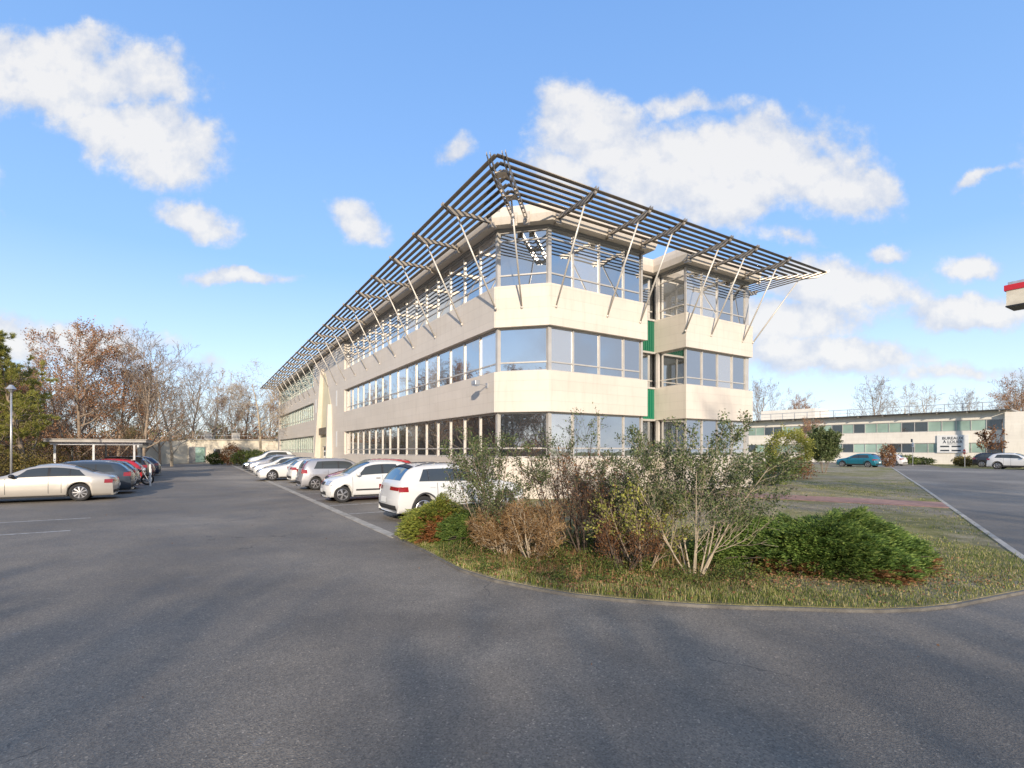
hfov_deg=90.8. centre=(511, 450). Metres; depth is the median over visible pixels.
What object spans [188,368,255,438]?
bare tree
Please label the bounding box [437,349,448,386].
window
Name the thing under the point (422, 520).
juniper
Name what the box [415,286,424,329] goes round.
window
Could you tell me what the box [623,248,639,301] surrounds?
window
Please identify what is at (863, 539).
juniper
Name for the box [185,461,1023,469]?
ground
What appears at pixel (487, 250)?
window
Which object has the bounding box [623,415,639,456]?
window
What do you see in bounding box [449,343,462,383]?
window
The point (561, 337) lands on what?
window
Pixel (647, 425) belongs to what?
window
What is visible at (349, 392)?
window
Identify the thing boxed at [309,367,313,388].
window
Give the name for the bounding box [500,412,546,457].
window
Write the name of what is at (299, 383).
window
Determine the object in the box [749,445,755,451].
window
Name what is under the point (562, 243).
window
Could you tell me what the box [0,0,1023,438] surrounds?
sky
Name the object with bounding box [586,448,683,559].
leafy shrub
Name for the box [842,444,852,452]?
window
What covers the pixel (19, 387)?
bare tree
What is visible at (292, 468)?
parked car
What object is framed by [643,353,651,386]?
window
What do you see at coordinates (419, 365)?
window
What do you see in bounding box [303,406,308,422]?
window
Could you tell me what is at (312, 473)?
parked car
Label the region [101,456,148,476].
parked car
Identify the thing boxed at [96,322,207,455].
bare tree
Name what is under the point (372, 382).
window
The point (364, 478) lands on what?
parked car
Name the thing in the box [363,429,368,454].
window
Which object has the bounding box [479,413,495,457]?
window
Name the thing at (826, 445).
leafy shrub
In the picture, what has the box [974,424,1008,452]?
tree
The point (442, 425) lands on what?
window
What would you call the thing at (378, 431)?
window
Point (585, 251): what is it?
window
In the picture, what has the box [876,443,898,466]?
bush
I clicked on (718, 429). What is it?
window
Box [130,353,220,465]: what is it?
bare tree
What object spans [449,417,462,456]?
window
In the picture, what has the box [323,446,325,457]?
door
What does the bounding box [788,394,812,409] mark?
bare tree
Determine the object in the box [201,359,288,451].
bare tree
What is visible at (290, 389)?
window
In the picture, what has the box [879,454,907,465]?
parked car
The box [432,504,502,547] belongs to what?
juniper
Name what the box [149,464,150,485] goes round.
marker post
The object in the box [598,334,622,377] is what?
window
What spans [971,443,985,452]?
window
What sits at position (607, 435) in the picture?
window
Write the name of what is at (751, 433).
window
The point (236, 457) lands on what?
bush
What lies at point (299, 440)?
window
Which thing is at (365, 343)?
window
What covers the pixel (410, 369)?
window
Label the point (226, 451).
bush
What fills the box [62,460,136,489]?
parked car
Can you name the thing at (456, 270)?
window
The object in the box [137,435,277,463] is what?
stone building
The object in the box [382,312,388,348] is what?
window
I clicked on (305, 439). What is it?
window
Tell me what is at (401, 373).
window
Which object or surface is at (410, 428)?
window
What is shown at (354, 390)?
window
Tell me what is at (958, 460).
bush
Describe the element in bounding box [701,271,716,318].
window
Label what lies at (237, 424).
bare tree
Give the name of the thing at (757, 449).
window
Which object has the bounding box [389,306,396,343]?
window
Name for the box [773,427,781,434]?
window
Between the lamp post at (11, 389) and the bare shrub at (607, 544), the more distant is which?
the lamp post at (11, 389)
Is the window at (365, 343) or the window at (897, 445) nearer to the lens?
the window at (365, 343)
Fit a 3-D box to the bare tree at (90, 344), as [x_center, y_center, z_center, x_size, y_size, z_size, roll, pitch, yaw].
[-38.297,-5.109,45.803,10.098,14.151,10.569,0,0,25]
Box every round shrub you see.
[749,448,806,485]
[756,457,822,478]
[760,422,816,475]
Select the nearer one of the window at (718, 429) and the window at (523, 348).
the window at (523, 348)
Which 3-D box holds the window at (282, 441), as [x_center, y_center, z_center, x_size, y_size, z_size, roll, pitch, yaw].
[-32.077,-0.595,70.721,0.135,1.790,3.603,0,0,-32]
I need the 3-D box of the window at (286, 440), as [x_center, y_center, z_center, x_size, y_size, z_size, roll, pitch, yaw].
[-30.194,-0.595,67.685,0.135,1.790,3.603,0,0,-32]
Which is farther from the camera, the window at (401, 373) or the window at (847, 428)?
the window at (847, 428)
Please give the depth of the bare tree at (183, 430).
88.02 m
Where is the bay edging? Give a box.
[230,464,393,537]
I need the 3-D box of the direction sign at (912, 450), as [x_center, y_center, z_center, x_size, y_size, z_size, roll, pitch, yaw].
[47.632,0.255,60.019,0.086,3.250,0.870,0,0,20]
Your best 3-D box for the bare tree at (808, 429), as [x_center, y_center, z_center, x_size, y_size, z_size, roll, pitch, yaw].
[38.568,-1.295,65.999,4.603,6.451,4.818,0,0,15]
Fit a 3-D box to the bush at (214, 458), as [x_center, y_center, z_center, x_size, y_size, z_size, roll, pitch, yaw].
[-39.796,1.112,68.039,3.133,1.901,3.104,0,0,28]
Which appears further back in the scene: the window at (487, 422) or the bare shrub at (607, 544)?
the window at (487, 422)
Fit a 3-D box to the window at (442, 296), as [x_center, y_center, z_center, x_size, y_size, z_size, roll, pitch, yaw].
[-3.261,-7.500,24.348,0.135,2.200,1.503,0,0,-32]
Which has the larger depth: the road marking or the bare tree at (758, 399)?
the bare tree at (758, 399)
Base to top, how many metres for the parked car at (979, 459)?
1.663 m
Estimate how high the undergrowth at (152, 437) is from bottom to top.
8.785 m
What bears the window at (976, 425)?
in the office building at (872, 434)
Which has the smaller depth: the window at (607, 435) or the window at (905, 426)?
the window at (607, 435)
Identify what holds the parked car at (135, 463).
on the car park
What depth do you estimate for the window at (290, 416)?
64.95 m
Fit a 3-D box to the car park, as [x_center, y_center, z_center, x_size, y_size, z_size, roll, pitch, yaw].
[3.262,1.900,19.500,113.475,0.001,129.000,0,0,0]
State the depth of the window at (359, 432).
36.90 m
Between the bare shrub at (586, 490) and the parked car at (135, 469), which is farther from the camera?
the parked car at (135, 469)
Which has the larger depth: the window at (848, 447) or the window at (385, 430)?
the window at (848, 447)
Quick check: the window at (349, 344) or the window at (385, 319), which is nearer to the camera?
the window at (385, 319)
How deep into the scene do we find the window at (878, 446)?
75.21 m
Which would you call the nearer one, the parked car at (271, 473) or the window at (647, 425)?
the window at (647, 425)
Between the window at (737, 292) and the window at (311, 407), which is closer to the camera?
the window at (737, 292)
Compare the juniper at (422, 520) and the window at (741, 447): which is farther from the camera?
the window at (741, 447)
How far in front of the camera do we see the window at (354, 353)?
38.31 m
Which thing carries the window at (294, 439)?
in the office building at (542, 314)
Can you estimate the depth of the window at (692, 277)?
23.91 m
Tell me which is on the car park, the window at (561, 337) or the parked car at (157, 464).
the parked car at (157, 464)
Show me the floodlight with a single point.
(475, 382)
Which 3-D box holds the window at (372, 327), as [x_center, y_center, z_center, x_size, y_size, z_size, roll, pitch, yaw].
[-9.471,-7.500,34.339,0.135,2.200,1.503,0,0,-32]
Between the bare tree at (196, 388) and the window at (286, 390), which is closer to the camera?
the window at (286, 390)
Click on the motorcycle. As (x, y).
(145, 475)
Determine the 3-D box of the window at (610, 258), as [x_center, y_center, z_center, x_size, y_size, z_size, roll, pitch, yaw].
[4.143,-7.500,21.202,1.401,2.200,0.135,0,0,-32]
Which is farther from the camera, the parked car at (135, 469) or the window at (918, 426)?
the window at (918, 426)
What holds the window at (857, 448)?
in the office building at (872, 434)
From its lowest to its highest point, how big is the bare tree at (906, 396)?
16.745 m
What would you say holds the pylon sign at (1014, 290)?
on the grass verge
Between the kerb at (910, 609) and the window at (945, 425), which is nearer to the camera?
the kerb at (910, 609)
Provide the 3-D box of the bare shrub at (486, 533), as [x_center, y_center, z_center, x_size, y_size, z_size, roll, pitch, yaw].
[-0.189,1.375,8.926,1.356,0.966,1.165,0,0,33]
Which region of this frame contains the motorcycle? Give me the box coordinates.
[139,466,153,484]
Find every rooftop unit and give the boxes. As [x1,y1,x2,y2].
[203,432,212,438]
[231,433,239,438]
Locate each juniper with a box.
[396,491,467,544]
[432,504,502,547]
[682,505,945,586]
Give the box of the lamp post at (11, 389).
[6,385,16,473]
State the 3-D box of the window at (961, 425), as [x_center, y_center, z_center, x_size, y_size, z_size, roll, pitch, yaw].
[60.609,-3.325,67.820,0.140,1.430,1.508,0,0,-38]
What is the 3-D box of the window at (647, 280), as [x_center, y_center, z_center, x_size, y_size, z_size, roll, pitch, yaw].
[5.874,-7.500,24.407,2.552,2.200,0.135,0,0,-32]
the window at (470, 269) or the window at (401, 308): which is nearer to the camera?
the window at (470, 269)
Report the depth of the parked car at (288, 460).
35.57 m
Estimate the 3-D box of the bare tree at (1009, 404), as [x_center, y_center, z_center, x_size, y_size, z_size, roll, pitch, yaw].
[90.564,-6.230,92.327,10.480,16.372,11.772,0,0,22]
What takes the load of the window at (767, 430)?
in the office building at (872, 434)
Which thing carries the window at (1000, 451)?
in the office building at (872, 434)
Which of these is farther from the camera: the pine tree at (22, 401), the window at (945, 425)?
the window at (945, 425)
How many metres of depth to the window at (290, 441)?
64.95 m
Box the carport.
[42,438,152,462]
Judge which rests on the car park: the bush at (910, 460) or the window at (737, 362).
the bush at (910, 460)
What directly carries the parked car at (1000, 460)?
on the ground at (957, 466)
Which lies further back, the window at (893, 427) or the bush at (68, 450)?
the window at (893, 427)
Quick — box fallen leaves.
[401,533,1021,603]
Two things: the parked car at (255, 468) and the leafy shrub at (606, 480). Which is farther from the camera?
the parked car at (255, 468)
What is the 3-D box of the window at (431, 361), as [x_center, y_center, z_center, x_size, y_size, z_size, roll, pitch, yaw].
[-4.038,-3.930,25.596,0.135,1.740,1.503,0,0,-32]
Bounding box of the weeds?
[420,528,772,585]
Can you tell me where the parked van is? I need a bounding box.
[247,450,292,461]
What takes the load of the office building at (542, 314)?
on the car park
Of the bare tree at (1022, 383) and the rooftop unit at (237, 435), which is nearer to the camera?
the rooftop unit at (237, 435)
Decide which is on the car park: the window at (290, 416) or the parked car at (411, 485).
the parked car at (411, 485)
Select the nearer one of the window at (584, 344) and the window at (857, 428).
the window at (584, 344)
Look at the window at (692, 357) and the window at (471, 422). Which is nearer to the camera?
the window at (471, 422)
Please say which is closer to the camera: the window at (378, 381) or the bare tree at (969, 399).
the window at (378, 381)
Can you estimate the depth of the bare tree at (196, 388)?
77.64 m
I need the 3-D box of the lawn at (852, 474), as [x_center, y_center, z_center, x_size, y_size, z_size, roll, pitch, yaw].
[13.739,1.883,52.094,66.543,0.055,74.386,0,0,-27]
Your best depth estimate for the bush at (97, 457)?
38.01 m
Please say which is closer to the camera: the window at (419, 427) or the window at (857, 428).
the window at (419, 427)
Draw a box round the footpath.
[672,490,948,507]
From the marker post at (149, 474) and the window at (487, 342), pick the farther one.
the marker post at (149, 474)
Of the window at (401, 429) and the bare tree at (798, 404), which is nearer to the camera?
the window at (401, 429)
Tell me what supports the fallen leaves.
on the lawn at (852, 474)
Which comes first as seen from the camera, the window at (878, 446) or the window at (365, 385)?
the window at (365, 385)
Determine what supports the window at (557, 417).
in the office building at (542, 314)
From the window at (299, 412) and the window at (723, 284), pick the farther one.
the window at (299, 412)
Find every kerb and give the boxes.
[391,534,1023,612]
[891,467,1023,560]
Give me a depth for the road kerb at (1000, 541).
12.01 m
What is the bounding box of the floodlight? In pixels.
[471,380,487,387]
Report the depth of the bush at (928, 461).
66.14 m
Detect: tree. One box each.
[0,330,46,455]
[0,336,60,469]
[0,368,59,458]
[16,357,86,457]
[19,315,158,460]
[22,345,101,461]
[38,385,72,431]
[52,380,128,459]
[59,340,177,455]
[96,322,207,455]
[99,398,144,455]
[113,374,197,463]
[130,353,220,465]
[160,412,203,440]
[163,362,240,438]
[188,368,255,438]
[196,385,262,438]
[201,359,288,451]
[225,378,275,438]
[241,391,277,439]
[749,376,784,420]
[779,388,840,416]
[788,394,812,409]
[792,416,825,454]
[848,375,904,415]
[879,386,928,414]
[906,383,966,431]
[946,388,991,411]
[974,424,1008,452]
[986,367,1023,409]
[986,370,1023,427]
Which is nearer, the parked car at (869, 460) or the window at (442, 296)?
the window at (442, 296)
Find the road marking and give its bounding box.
[1,483,385,534]
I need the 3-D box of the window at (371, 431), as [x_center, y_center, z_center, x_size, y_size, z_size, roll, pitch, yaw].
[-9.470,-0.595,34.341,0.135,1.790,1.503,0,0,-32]
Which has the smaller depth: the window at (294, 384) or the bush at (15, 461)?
the bush at (15, 461)
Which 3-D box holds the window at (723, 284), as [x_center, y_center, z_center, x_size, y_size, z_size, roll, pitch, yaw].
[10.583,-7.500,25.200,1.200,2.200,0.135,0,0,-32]
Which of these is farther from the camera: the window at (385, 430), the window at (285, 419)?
the window at (285, 419)
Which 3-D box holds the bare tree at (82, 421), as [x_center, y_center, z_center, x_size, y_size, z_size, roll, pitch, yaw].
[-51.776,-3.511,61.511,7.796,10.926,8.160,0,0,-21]
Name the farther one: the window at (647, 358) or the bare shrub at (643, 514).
the window at (647, 358)
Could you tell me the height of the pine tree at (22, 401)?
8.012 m
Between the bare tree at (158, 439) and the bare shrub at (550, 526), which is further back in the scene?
the bare tree at (158, 439)
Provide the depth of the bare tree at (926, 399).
105.00 m
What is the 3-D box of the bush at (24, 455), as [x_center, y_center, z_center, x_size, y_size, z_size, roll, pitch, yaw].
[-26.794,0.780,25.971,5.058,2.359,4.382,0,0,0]
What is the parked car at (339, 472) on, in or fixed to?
on the car park
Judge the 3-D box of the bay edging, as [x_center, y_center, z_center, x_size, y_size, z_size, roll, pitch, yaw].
[-20.168,1.899,39.410,0.220,0.022,66.898,0,0,-32]
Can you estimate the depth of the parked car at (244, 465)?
46.75 m
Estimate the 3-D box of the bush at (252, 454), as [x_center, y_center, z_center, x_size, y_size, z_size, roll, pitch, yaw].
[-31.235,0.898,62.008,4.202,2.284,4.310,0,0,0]
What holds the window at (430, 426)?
in the office building at (542, 314)
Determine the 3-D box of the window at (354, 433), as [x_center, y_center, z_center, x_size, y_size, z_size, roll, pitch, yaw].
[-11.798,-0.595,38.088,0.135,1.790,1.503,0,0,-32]
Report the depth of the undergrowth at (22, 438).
56.42 m
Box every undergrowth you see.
[0,391,73,470]
[43,420,277,459]
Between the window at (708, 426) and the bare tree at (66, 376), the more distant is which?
the bare tree at (66, 376)
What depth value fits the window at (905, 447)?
72.63 m
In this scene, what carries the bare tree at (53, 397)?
on the woodland floor
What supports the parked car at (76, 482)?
on the car park
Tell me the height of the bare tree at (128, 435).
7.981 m
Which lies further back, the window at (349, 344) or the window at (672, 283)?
the window at (349, 344)
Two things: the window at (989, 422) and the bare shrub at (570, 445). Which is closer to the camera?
the bare shrub at (570, 445)
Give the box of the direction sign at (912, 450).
[911,439,913,465]
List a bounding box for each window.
[281,440,283,449]
[284,386,287,401]
[284,415,287,427]
[284,439,287,450]
[288,382,292,400]
[288,412,292,426]
[288,439,292,452]
[293,379,296,397]
[293,411,296,424]
[293,438,296,452]
[297,375,302,395]
[297,408,302,423]
[297,437,302,452]
[303,370,308,391]
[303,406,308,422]
[303,437,308,452]
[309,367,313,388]
[309,404,313,420]
[309,436,313,452]
[347,340,351,367]
[347,388,351,410]
[347,431,351,453]
[352,335,356,364]
[352,386,356,409]
[352,430,356,453]
[357,331,362,361]
[357,384,362,407]
[357,430,362,454]
[363,327,368,358]
[363,381,368,406]
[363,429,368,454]
[369,322,374,355]
[369,379,374,404]
[369,428,374,454]
[375,317,381,351]
[375,376,381,403]
[375,427,381,454]
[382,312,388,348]
[382,373,388,401]
[382,426,388,454]
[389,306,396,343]
[389,370,396,399]
[389,425,396,454]
[397,300,405,339]
[397,366,405,397]
[397,424,405,455]
[406,294,414,334]
[406,363,414,394]
[406,423,414,455]
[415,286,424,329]
[415,359,424,392]
[415,422,424,455]
[425,277,436,324]
[425,354,436,389]
[425,420,436,455]
[437,268,448,317]
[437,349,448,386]
[437,419,448,456]
[449,258,462,310]
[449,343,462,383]
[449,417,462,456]
[463,246,478,303]
[463,337,478,379]
[463,415,478,456]
[479,234,495,294]
[479,330,495,375]
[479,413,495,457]
[500,228,546,285]
[500,326,546,371]
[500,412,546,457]
[552,228,572,286]
[552,326,572,371]
[552,412,572,457]
[572,234,598,292]
[572,330,598,374]
[572,413,598,457]
[598,242,622,297]
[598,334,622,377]
[598,414,622,457]
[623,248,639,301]
[623,338,639,378]
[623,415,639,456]
[643,275,651,318]
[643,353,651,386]
[643,421,651,454]
[654,268,683,320]
[654,348,683,387]
[654,419,683,456]
[684,267,701,314]
[684,348,701,385]
[684,419,701,456]
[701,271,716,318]
[701,350,716,386]
[701,419,716,456]
[717,276,731,321]
[717,353,731,388]
[717,420,731,455]
[731,280,744,323]
[731,355,744,389]
[731,421,744,455]
[749,428,755,435]
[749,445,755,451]
[756,427,763,435]
[756,445,763,451]
[764,427,772,435]
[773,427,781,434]
[782,444,790,451]
[822,425,830,430]
[831,425,841,432]
[842,424,852,433]
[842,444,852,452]
[853,424,864,432]
[853,444,864,452]
[865,423,875,432]
[865,444,875,452]
[876,423,888,432]
[876,444,887,452]
[889,423,900,432]
[889,443,900,452]
[901,422,913,431]
[901,443,913,452]
[914,422,927,431]
[914,443,927,452]
[928,421,940,431]
[928,443,936,452]
[941,421,955,430]
[956,420,970,430]
[971,420,985,430]
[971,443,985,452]
[986,419,1001,429]
[986,443,1001,452]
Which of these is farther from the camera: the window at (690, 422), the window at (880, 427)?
the window at (880, 427)
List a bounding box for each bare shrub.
[464,502,532,555]
[495,496,573,561]
[505,402,623,549]
[515,437,655,555]
[583,475,700,570]
[590,510,667,572]
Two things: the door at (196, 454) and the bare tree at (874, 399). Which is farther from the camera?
the bare tree at (874, 399)
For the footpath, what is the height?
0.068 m
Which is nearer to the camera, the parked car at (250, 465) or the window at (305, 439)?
the parked car at (250, 465)
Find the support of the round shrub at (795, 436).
on the lawn at (852, 474)
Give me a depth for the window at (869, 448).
76.10 m
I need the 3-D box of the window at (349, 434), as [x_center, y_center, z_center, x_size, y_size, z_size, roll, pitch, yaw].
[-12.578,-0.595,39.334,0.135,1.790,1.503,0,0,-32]
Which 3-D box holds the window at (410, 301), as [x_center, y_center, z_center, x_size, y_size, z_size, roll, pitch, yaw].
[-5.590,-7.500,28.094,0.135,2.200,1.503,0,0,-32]
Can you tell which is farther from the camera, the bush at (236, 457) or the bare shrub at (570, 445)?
the bush at (236, 457)
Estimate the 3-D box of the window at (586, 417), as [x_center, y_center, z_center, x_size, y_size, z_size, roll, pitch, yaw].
[2.980,-0.595,20.478,1.401,1.790,0.135,0,0,-32]
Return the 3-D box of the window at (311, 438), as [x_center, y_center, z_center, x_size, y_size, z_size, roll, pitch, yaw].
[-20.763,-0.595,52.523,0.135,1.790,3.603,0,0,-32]
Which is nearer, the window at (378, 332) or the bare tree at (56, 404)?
the window at (378, 332)
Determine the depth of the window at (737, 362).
25.76 m
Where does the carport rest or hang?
on the car park
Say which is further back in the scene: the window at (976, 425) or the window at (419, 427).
the window at (976, 425)
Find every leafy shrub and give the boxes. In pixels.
[438,426,550,550]
[563,450,641,543]
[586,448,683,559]
[595,408,810,576]
[807,424,844,472]
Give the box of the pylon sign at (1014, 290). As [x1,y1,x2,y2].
[1004,279,1023,310]
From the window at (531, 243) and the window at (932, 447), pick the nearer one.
the window at (531, 243)
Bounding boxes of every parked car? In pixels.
[0,463,120,500]
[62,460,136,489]
[99,458,145,478]
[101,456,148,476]
[110,460,140,484]
[135,456,161,472]
[145,458,155,474]
[242,455,271,468]
[247,454,295,469]
[252,456,296,472]
[256,458,304,480]
[263,457,313,477]
[286,458,311,479]
[295,458,355,489]
[320,460,405,502]
[324,458,410,478]
[379,462,522,514]
[836,453,881,466]
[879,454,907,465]
[972,453,1020,467]
[986,453,1023,468]
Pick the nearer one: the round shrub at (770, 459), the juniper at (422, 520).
the juniper at (422, 520)
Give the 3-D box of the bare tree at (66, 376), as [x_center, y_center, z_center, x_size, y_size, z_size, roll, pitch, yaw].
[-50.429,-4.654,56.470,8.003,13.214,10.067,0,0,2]
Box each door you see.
[189,447,205,462]
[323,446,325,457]
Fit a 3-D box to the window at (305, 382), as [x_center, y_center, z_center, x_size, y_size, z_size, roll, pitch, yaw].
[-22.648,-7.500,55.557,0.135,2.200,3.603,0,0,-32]
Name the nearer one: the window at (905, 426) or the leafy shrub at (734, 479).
the leafy shrub at (734, 479)
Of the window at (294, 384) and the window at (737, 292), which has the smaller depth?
the window at (737, 292)
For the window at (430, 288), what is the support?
in the office building at (542, 314)
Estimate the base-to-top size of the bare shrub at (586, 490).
2.072 m
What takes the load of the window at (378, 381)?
in the office building at (542, 314)
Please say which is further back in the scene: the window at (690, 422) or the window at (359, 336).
the window at (359, 336)
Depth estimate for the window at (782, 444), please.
85.58 m
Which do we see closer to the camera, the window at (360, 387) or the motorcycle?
the motorcycle
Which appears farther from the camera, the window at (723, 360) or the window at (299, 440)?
the window at (299, 440)
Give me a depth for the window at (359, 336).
36.90 m
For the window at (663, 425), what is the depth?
24.41 m
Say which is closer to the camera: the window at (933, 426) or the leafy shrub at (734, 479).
the leafy shrub at (734, 479)
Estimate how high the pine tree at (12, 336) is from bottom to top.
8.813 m
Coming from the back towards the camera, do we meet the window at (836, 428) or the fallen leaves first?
the window at (836, 428)
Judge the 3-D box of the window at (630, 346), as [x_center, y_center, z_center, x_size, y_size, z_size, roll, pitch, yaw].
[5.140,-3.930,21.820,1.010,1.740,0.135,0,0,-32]
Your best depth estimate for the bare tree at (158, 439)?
69.93 m
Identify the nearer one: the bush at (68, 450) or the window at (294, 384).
the bush at (68, 450)
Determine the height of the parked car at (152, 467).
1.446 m
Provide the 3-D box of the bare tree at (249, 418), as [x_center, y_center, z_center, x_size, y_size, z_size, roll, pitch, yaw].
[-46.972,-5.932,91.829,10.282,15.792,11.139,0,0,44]
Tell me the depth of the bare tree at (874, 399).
104.45 m
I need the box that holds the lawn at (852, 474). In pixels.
[394,464,1023,608]
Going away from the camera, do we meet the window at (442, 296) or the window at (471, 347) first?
the window at (471, 347)
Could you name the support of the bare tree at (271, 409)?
on the ground at (957, 466)
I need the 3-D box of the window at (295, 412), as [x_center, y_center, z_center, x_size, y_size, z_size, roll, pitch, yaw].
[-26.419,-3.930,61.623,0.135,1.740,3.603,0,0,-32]
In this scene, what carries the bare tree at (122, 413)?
on the car park
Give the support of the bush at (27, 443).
on the car park
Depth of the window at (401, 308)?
29.45 m
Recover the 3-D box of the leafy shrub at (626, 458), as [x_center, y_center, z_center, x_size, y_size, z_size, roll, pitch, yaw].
[1.697,0.919,9.585,1.707,1.873,1.374,0,0,33]
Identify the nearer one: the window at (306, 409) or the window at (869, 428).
the window at (306, 409)
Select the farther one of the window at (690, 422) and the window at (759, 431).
the window at (759, 431)
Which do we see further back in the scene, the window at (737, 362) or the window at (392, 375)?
the window at (392, 375)
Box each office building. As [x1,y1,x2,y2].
[260,150,829,498]
[749,401,1023,463]
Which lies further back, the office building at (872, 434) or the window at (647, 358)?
the office building at (872, 434)
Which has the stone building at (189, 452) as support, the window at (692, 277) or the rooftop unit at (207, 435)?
the rooftop unit at (207, 435)
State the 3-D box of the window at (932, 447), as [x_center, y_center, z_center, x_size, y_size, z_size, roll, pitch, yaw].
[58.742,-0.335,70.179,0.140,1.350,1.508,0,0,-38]
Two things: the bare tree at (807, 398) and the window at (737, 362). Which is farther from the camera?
the bare tree at (807, 398)
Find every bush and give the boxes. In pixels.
[0,423,102,473]
[0,446,49,475]
[0,455,65,476]
[7,434,103,467]
[27,427,145,463]
[203,452,228,464]
[218,441,243,464]
[230,449,255,464]
[238,448,268,462]
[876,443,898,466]
[898,453,919,464]
[908,457,937,464]
[950,455,973,466]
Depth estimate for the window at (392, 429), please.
30.66 m
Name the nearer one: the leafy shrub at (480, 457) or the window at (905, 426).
the leafy shrub at (480, 457)
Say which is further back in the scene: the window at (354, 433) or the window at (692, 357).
the window at (354, 433)
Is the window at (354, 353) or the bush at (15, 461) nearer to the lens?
the bush at (15, 461)
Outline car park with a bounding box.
[0,462,1023,767]
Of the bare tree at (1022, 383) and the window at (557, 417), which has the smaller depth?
the window at (557, 417)
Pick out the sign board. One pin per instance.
(952, 443)
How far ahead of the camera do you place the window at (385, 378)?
31.97 m
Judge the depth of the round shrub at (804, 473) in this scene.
32.21 m
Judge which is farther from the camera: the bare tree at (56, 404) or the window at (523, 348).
the bare tree at (56, 404)
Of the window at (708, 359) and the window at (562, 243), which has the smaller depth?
the window at (562, 243)
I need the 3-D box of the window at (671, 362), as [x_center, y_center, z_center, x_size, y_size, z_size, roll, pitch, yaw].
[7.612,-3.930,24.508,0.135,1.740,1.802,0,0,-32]
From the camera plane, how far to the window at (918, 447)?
71.33 m
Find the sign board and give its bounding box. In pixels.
[937,435,968,452]

